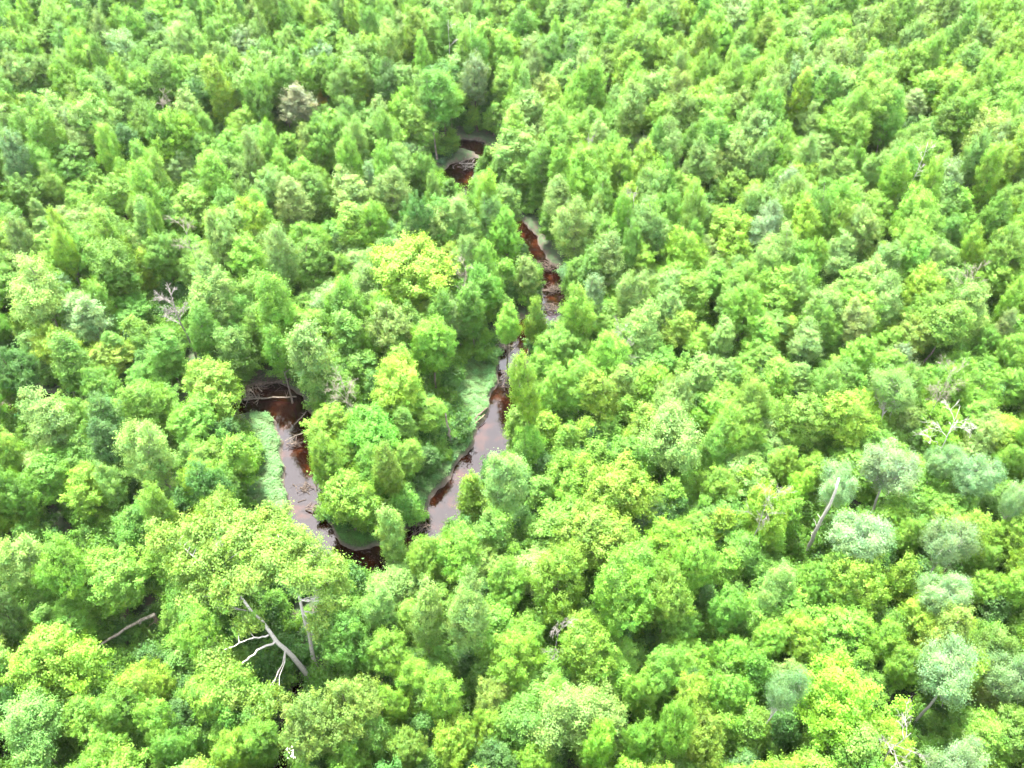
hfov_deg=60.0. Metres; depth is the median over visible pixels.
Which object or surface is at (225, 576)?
broadleaf tree
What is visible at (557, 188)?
loose crowned tree
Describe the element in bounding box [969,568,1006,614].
broadleaf tree
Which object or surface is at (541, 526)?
young tree
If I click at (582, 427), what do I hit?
young tree
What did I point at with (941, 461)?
white barked tree
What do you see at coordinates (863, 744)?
slender tree
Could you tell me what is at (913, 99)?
loose crowned tree
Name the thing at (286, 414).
creek water
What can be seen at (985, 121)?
broadleaf tree
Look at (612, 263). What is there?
slender tree
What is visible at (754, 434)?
broadleaf tree
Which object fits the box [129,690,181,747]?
broadleaf tree
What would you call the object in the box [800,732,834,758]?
young tree
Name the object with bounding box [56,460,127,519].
broadleaf tree
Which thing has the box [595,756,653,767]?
broadleaf tree
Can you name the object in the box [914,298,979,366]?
slender tree
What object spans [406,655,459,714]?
broadleaf tree
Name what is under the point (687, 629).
broadleaf tree
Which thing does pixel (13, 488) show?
broadleaf tree
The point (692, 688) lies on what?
broadleaf tree
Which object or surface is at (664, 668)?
broadleaf tree
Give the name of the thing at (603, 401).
slender tree
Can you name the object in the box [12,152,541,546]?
bank grass
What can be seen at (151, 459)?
loose crowned tree
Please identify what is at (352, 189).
loose crowned tree
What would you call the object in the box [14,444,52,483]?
broadleaf tree
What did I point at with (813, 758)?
slender tree
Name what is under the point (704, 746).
broadleaf tree
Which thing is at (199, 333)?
slender tree
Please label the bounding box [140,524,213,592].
broadleaf tree
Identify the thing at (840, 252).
loose crowned tree
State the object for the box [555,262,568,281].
shrub
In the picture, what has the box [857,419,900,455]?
broadleaf tree
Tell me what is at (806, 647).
broadleaf tree
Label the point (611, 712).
broadleaf tree
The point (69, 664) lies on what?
broadleaf tree
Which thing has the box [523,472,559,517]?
young tree
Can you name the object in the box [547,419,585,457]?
young tree
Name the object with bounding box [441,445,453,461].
shrub
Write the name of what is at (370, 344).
broadleaf tree
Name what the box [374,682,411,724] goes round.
broadleaf tree
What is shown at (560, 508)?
broadleaf tree
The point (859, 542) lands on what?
white barked tree
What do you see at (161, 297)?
bleached snag
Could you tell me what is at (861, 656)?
young tree
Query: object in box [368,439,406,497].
slender tree
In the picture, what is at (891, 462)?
white barked tree
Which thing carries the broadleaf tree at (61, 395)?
on the ground at (528, 220)
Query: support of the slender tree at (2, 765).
on the ground at (528, 220)
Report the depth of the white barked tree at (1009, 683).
79.65 m
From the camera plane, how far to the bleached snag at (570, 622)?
84.35 m
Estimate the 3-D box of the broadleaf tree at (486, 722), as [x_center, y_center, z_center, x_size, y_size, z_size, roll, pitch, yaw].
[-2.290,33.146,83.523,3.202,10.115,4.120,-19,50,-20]
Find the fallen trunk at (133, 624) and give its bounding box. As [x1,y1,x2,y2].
[97,613,155,646]
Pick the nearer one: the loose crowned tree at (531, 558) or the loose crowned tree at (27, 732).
the loose crowned tree at (27, 732)
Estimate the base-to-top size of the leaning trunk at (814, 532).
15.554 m
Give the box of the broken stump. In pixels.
[147,616,158,627]
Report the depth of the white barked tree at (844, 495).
96.79 m
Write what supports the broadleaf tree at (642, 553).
on the ground at (528, 220)
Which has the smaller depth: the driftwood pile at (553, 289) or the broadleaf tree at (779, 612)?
the broadleaf tree at (779, 612)
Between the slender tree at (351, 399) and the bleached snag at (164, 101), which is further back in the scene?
the bleached snag at (164, 101)
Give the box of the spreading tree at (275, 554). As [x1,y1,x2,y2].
[140,494,356,726]
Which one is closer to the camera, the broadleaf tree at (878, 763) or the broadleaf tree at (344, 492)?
the broadleaf tree at (878, 763)
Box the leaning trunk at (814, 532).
[806,478,839,554]
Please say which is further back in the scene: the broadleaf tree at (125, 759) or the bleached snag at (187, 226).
the bleached snag at (187, 226)
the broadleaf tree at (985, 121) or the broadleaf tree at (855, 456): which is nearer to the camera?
the broadleaf tree at (855, 456)
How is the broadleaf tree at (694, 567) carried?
on the ground at (528, 220)
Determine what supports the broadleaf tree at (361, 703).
on the ground at (528, 220)
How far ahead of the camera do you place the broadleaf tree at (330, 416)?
106.97 m
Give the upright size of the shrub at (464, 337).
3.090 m
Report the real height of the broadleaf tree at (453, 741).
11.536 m
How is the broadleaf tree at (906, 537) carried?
on the ground at (528, 220)
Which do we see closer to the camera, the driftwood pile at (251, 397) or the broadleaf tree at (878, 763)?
the broadleaf tree at (878, 763)
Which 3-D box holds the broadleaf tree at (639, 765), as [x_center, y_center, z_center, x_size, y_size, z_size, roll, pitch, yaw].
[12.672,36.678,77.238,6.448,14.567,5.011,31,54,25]
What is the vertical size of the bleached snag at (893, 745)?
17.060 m
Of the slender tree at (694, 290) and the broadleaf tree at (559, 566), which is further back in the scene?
the slender tree at (694, 290)
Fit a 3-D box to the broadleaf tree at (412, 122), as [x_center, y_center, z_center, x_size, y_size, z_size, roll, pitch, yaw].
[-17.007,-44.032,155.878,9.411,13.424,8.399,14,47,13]
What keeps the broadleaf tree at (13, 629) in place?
on the ground at (528, 220)
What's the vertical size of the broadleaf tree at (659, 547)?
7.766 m
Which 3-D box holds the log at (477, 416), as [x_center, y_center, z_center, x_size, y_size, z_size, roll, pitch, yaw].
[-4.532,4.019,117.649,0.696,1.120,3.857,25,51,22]
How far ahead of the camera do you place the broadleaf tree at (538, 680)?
85.93 m
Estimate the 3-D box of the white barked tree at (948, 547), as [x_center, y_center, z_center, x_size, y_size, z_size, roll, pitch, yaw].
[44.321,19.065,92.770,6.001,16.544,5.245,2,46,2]
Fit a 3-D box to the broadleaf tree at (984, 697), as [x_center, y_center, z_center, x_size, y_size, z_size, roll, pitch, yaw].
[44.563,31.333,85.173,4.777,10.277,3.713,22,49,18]
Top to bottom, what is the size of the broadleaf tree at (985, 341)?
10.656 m
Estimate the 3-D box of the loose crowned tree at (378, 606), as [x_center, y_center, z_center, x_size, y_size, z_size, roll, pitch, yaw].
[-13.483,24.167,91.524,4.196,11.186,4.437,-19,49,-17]
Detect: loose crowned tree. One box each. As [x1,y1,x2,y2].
[0,530,48,591]
[0,615,39,658]
[0,683,66,767]
[12,385,87,452]
[111,413,181,490]
[184,262,245,327]
[270,175,317,233]
[276,78,321,123]
[328,162,376,214]
[358,583,400,634]
[363,559,418,611]
[369,164,413,221]
[441,191,479,248]
[442,563,494,658]
[478,447,531,517]
[487,120,539,169]
[509,539,554,596]
[525,680,609,758]
[538,173,573,218]
[546,191,593,261]
[601,634,643,686]
[612,265,653,316]
[614,297,667,357]
[624,192,675,258]
[681,133,721,184]
[721,761,751,767]
[722,524,773,581]
[746,134,775,182]
[752,557,798,613]
[785,315,823,363]
[793,99,824,139]
[818,144,855,186]
[821,226,860,278]
[836,295,878,349]
[859,149,887,195]
[902,88,927,118]
[946,699,1020,767]
[962,622,1022,679]
[974,478,1023,526]
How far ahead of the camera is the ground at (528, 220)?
117.76 m
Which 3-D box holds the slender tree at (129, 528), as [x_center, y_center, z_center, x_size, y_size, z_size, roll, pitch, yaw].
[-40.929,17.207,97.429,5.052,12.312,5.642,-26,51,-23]
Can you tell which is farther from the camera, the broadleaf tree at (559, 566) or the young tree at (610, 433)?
the young tree at (610, 433)
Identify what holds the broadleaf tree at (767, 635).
on the ground at (528, 220)
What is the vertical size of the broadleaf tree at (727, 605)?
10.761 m
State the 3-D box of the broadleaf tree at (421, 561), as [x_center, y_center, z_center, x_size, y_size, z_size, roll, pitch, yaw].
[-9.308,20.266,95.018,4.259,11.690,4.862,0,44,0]
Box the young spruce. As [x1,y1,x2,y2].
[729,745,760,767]
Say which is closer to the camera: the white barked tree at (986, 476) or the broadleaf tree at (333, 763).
the broadleaf tree at (333, 763)
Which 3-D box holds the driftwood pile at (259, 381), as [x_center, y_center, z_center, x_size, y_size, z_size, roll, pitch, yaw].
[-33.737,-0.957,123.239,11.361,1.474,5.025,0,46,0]
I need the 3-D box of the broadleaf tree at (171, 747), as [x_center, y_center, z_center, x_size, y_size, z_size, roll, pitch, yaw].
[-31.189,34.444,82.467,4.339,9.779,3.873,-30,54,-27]
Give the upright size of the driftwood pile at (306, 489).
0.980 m
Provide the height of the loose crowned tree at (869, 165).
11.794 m
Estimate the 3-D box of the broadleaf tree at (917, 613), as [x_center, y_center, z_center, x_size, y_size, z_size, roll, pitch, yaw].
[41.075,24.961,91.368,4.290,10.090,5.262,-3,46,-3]
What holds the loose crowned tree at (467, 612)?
on the ground at (528, 220)
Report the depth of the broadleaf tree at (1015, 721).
78.09 m
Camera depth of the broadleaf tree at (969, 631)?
89.69 m
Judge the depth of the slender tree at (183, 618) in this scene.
85.44 m
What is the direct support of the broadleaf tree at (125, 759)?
on the ground at (528, 220)
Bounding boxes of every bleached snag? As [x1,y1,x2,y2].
[151,284,198,361]
[155,89,172,109]
[165,215,197,262]
[324,366,358,414]
[447,22,460,62]
[454,254,470,290]
[541,616,576,660]
[580,133,595,146]
[614,318,636,363]
[618,186,638,216]
[738,483,797,539]
[875,695,933,767]
[904,140,935,198]
[914,400,975,453]
[925,353,969,423]
[955,261,988,286]
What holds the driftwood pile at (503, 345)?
in the creek water
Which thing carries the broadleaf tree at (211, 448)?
on the ground at (528, 220)
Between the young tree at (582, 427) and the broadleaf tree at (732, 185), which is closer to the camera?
the young tree at (582, 427)
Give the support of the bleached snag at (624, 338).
on the ground at (528, 220)
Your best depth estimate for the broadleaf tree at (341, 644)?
85.50 m
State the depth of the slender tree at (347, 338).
114.90 m
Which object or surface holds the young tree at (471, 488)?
on the ground at (528, 220)
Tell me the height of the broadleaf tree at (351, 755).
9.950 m
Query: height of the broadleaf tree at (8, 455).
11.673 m
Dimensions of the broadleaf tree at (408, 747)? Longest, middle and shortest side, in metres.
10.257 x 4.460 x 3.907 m
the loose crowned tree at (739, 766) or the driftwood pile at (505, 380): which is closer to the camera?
the loose crowned tree at (739, 766)
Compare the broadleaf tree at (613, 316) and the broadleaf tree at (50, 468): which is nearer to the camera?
the broadleaf tree at (50, 468)
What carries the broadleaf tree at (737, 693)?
on the ground at (528, 220)
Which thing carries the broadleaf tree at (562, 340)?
on the ground at (528, 220)
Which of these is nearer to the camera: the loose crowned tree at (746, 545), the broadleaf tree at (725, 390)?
the loose crowned tree at (746, 545)
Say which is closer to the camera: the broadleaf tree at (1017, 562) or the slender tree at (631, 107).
the broadleaf tree at (1017, 562)
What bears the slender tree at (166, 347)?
on the ground at (528, 220)
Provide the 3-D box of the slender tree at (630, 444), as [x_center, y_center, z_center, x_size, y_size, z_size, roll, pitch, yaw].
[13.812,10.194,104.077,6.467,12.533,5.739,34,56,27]
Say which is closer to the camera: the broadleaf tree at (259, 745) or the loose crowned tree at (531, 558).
the broadleaf tree at (259, 745)
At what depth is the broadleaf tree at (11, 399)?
112.41 m
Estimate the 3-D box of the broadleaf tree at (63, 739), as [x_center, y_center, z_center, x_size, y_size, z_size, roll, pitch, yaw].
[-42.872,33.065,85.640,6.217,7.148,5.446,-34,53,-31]
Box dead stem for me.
[445,413,453,443]
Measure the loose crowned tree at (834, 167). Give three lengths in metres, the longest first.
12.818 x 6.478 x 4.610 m
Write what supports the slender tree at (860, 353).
on the ground at (528, 220)
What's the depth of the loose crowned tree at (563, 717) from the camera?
79.17 m
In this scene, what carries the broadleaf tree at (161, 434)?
on the ground at (528, 220)
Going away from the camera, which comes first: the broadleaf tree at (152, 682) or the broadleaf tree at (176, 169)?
the broadleaf tree at (152, 682)
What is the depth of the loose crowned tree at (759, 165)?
143.26 m
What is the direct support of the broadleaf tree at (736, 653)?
on the ground at (528, 220)
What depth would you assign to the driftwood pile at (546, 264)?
140.50 m
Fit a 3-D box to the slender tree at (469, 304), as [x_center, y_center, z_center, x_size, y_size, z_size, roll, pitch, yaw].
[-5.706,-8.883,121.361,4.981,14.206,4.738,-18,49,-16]
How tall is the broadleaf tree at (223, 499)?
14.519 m
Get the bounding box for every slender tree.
[0,758,13,767]
[107,501,149,553]
[143,322,187,390]
[165,752,208,767]
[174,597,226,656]
[183,299,223,359]
[224,230,270,281]
[250,264,301,341]
[258,324,295,403]
[323,306,366,363]
[324,366,363,409]
[333,200,373,249]
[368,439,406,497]
[371,501,408,564]
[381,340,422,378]
[405,572,445,655]
[420,661,465,727]
[455,278,486,354]
[481,590,515,640]
[493,299,524,365]
[503,348,541,426]
[575,367,621,421]
[593,230,629,288]
[606,432,657,483]
[613,78,647,150]
[677,269,712,322]
[681,350,714,399]
[700,256,728,308]
[704,315,736,361]
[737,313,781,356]
[759,354,796,399]
[788,743,845,767]
[824,714,885,767]
[839,334,880,379]
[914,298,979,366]
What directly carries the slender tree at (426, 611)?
on the ground at (528, 220)
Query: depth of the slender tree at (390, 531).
93.09 m
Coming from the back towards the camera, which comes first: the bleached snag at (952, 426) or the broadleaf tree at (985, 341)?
the broadleaf tree at (985, 341)
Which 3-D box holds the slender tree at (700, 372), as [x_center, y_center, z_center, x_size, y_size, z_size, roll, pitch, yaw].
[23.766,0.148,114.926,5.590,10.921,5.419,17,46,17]
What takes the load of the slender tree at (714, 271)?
on the ground at (528, 220)
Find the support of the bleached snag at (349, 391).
on the ground at (528, 220)
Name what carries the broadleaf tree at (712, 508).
on the ground at (528, 220)
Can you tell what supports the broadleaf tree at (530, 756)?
on the ground at (528, 220)
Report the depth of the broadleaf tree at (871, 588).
90.18 m
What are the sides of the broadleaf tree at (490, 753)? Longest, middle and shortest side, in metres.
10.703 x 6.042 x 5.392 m
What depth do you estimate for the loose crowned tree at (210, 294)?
116.83 m
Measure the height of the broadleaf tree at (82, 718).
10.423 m
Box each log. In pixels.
[244,390,296,400]
[247,378,292,386]
[469,406,486,424]
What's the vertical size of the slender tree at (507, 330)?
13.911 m
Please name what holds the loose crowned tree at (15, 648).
on the ground at (528, 220)
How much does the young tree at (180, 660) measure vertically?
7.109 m
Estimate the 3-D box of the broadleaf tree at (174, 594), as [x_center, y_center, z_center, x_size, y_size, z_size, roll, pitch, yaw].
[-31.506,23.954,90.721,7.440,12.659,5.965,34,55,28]
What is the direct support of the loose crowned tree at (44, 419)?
on the ground at (528, 220)
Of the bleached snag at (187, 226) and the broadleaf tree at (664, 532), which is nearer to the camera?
the broadleaf tree at (664, 532)
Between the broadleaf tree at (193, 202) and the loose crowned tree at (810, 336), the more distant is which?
the broadleaf tree at (193, 202)
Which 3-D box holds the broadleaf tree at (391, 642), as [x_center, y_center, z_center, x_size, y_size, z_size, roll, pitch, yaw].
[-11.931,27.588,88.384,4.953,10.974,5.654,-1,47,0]
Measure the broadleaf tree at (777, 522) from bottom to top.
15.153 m
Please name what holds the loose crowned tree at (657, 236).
on the ground at (528, 220)
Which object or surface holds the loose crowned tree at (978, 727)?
on the ground at (528, 220)
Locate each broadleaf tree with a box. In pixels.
[0,172,50,217]
[0,345,41,398]
[0,365,25,414]
[0,431,23,471]
[0,465,39,525]
[0,589,35,646]
[0,622,116,702]
[0,680,23,718]
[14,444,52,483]
[17,444,74,510]
[24,529,93,604]
[28,389,89,427]
[45,595,100,641]
[49,691,81,749]
[53,141,99,185]
[54,691,121,745]
[54,746,115,767]
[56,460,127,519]
[59,538,152,621]
[79,727,137,764]
[82,331,140,376]
[86,739,154,767]
[90,171,131,222]
[103,290,151,331]
[104,654,176,705]
[115,415,168,486]
[122,360,173,389]
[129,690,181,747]
[140,229,185,282]
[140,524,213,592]
[146,723,198,767]
[151,379,182,428]
[162,575,230,631]
[164,150,197,184]
[164,181,212,239]
[166,689,217,736]
[170,562,232,597]
[175,659,252,726]
[180,433,225,470]
[190,480,241,543]
[195,559,246,617]
[200,201,255,272]
[201,533,244,568]
[204,725,253,767]
[223,104,257,136]
[233,123,290,162]
[237,716,281,767]
[271,685,349,765]
[285,756,344,767]
[299,400,353,447]
[307,429,347,484]
[313,458,388,530]
[315,672,385,743]
[317,606,381,674]
[322,738,373,767]
[326,352,352,391]
[338,401,403,453]
[353,442,386,491]
[360,317,388,360]
[366,227,462,307]
[366,624,413,675]
[368,349,428,419]
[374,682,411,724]
[383,722,429,767]
[396,96,441,150]
[398,578,458,633]
[403,533,440,584]
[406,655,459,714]
[408,312,458,387]
[428,516,483,582]
[429,711,476,767]
[462,734,519,767]
[469,708,503,747]
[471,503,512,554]
[472,674,511,716]
[483,628,548,697]
[484,552,531,609]
[488,689,548,753]
[502,654,577,707]
[510,738,552,767]
[522,540,588,629]
[533,319,591,365]
[533,489,590,546]
[535,360,571,412]
[547,491,642,574]
[554,607,622,686]
[566,677,630,767]
[578,717,617,767]
[579,449,668,521]
[587,542,657,639]
[593,294,627,333]
[594,524,644,571]
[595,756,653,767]
[602,283,653,301]
[616,715,662,762]
[619,536,669,607]
[620,664,660,721]
[624,345,670,371]
[633,760,674,767]
[636,537,671,581]
[640,514,691,561]
[640,561,698,637]
[643,643,692,703]
[646,746,709,767]
[654,697,698,762]
[655,602,704,640]
[663,535,723,599]
[673,669,711,716]
[681,493,746,550]
[684,705,725,767]
[689,87,735,132]
[693,377,740,422]
[693,461,741,503]
[701,580,751,636]
[706,668,755,712]
[707,205,757,265]
[707,633,751,676]
[716,165,748,202]
[716,445,778,497]
[727,403,768,453]
[735,477,794,546]
[741,579,823,645]
[748,748,807,767]
[750,616,791,662]
[755,261,811,317]
[767,391,842,453]
[767,445,805,491]
[781,607,825,666]
[786,466,815,504]
[792,648,884,759]
[794,144,831,176]
[796,560,835,610]
[814,600,878,665]
[818,546,866,604]
[825,441,885,489]
[825,548,893,616]
[831,386,885,438]
[831,751,913,767]
[845,253,904,296]
[852,669,897,713]
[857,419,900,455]
[859,614,910,664]
[861,191,895,239]
[863,434,910,456]
[872,715,918,767]
[877,483,936,523]
[882,644,929,692]
[885,312,941,359]
[890,515,928,564]
[893,465,951,517]
[896,592,938,644]
[917,397,965,452]
[919,608,979,644]
[927,478,980,521]
[942,185,979,232]
[958,102,1012,151]
[960,542,1006,575]
[961,682,1011,717]
[964,254,1023,300]
[965,322,1002,359]
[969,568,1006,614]
[981,701,1023,767]
[983,516,1023,565]
[990,363,1023,411]
[990,409,1023,451]
[991,442,1023,480]
[1003,545,1023,579]
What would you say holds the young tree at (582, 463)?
on the ground at (528, 220)
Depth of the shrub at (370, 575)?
99.17 m
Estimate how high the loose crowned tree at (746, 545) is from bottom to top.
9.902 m
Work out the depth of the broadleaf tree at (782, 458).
103.04 m
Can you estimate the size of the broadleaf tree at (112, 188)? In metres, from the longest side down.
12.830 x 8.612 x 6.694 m
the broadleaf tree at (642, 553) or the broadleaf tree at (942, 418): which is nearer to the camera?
the broadleaf tree at (642, 553)
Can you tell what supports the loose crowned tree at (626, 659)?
on the ground at (528, 220)
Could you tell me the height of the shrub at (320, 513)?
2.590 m
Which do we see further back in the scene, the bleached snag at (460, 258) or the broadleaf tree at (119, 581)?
the bleached snag at (460, 258)
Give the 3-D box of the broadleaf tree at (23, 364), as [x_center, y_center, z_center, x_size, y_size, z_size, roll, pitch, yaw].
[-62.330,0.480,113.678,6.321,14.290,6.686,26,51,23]
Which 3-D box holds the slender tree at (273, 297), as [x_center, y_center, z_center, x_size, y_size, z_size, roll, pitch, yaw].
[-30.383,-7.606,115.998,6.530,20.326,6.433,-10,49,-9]
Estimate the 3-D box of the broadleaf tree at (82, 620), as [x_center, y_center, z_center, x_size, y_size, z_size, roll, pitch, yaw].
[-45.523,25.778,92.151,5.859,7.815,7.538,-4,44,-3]
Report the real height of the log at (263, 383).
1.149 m
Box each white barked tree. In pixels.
[762,664,812,724]
[816,455,861,515]
[819,506,899,562]
[854,433,931,513]
[867,362,918,420]
[909,627,992,723]
[913,566,977,617]
[914,509,983,573]
[916,733,996,767]
[921,441,965,481]
[950,448,1008,498]
[981,646,1023,705]
[998,478,1023,519]
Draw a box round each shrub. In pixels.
[313,499,327,521]
[356,563,375,578]
[363,569,384,582]
[413,506,429,523]
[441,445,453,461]
[457,335,472,343]
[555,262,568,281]
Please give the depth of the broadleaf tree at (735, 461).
103.57 m
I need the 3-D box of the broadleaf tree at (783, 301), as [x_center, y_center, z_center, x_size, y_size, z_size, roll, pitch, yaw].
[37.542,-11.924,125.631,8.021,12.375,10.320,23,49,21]
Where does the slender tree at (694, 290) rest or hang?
on the ground at (528, 220)
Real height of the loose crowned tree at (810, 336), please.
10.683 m
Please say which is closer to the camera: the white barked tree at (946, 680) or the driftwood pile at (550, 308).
the white barked tree at (946, 680)
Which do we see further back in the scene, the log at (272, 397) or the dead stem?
the log at (272, 397)
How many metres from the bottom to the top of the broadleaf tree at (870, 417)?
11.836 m
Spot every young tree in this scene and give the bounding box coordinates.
[160,646,198,695]
[215,431,263,488]
[315,89,327,104]
[451,469,491,521]
[501,404,534,443]
[512,423,550,467]
[518,510,564,551]
[521,295,548,356]
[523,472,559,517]
[538,447,573,489]
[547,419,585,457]
[551,468,584,502]
[570,450,597,496]
[575,413,604,452]
[597,411,624,447]
[721,714,745,750]
[731,461,757,504]
[754,706,773,738]
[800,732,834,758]
[847,645,876,679]
[877,405,902,433]
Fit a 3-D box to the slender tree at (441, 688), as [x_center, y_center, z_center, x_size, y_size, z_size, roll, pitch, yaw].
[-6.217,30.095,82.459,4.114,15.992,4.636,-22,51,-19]
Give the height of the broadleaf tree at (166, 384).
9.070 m
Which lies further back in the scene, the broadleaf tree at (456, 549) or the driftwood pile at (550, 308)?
the driftwood pile at (550, 308)
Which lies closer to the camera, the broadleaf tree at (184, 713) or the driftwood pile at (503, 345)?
the broadleaf tree at (184, 713)
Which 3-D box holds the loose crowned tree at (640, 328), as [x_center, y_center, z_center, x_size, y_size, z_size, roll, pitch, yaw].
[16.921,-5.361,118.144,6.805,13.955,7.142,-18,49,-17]
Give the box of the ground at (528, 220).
[0,0,1000,767]
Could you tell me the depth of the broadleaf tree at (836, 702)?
78.58 m
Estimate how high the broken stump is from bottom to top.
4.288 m
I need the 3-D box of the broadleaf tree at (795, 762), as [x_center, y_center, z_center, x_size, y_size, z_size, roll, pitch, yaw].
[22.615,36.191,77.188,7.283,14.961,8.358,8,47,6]
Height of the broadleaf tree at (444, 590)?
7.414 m
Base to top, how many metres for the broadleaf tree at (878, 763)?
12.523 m
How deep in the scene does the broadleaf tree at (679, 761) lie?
80.54 m
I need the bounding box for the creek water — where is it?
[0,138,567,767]
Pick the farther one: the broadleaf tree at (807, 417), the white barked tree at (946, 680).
the broadleaf tree at (807, 417)
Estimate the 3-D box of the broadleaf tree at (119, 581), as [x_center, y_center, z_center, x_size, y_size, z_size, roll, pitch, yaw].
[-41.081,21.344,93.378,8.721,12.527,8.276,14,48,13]
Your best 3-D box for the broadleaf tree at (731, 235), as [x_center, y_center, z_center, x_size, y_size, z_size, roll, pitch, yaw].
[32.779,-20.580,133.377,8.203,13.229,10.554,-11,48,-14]
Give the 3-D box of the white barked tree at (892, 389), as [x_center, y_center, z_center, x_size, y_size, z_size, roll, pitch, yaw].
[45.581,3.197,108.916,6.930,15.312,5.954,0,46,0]
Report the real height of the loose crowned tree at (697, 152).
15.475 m
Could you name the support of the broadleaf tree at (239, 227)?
on the ground at (528, 220)
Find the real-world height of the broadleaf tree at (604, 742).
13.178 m
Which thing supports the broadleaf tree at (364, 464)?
on the ground at (528, 220)
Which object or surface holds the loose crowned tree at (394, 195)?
on the ground at (528, 220)
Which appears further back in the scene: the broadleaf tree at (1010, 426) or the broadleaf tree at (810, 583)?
the broadleaf tree at (1010, 426)
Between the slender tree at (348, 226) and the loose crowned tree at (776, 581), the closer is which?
the loose crowned tree at (776, 581)
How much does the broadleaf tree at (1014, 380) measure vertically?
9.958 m
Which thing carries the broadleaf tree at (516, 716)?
on the ground at (528, 220)
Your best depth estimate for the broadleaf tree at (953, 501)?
99.31 m
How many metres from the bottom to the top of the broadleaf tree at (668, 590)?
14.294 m
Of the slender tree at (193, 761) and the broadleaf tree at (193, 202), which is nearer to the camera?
the slender tree at (193, 761)
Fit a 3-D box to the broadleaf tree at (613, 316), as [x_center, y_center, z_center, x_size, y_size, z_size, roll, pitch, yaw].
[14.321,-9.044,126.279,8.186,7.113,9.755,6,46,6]
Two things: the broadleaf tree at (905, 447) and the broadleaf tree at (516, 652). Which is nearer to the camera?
the broadleaf tree at (516, 652)
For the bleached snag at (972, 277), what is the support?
on the ground at (528, 220)
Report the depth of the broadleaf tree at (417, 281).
119.13 m
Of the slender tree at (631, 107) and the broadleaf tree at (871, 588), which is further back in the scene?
the slender tree at (631, 107)
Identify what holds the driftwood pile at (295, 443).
on the creek water
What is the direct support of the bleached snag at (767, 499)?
on the ground at (528, 220)
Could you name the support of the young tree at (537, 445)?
on the ground at (528, 220)
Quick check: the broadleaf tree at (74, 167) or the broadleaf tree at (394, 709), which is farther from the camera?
the broadleaf tree at (74, 167)
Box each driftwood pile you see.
[238,387,262,405]
[246,368,288,390]
[286,434,302,447]
[292,481,316,494]
[305,502,315,515]
[406,518,433,536]
[454,159,477,169]
[493,339,516,354]
[499,369,517,391]
[533,258,557,270]
[540,302,563,314]
[542,282,561,297]
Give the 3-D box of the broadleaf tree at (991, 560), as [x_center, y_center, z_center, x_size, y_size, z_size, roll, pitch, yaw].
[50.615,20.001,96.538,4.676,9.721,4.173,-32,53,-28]
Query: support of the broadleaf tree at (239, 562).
on the ground at (528, 220)
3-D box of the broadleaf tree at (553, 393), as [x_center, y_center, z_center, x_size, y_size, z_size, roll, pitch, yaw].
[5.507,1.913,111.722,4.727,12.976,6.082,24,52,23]
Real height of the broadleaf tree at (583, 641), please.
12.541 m
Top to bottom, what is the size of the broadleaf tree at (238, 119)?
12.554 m
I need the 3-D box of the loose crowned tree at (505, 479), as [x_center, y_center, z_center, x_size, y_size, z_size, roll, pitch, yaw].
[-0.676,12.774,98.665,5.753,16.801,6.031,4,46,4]
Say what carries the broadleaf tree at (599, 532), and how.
on the ground at (528, 220)
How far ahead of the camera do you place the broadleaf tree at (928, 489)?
100.97 m
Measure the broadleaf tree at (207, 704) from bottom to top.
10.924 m
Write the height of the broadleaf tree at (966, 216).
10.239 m
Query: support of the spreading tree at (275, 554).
on the ground at (528, 220)

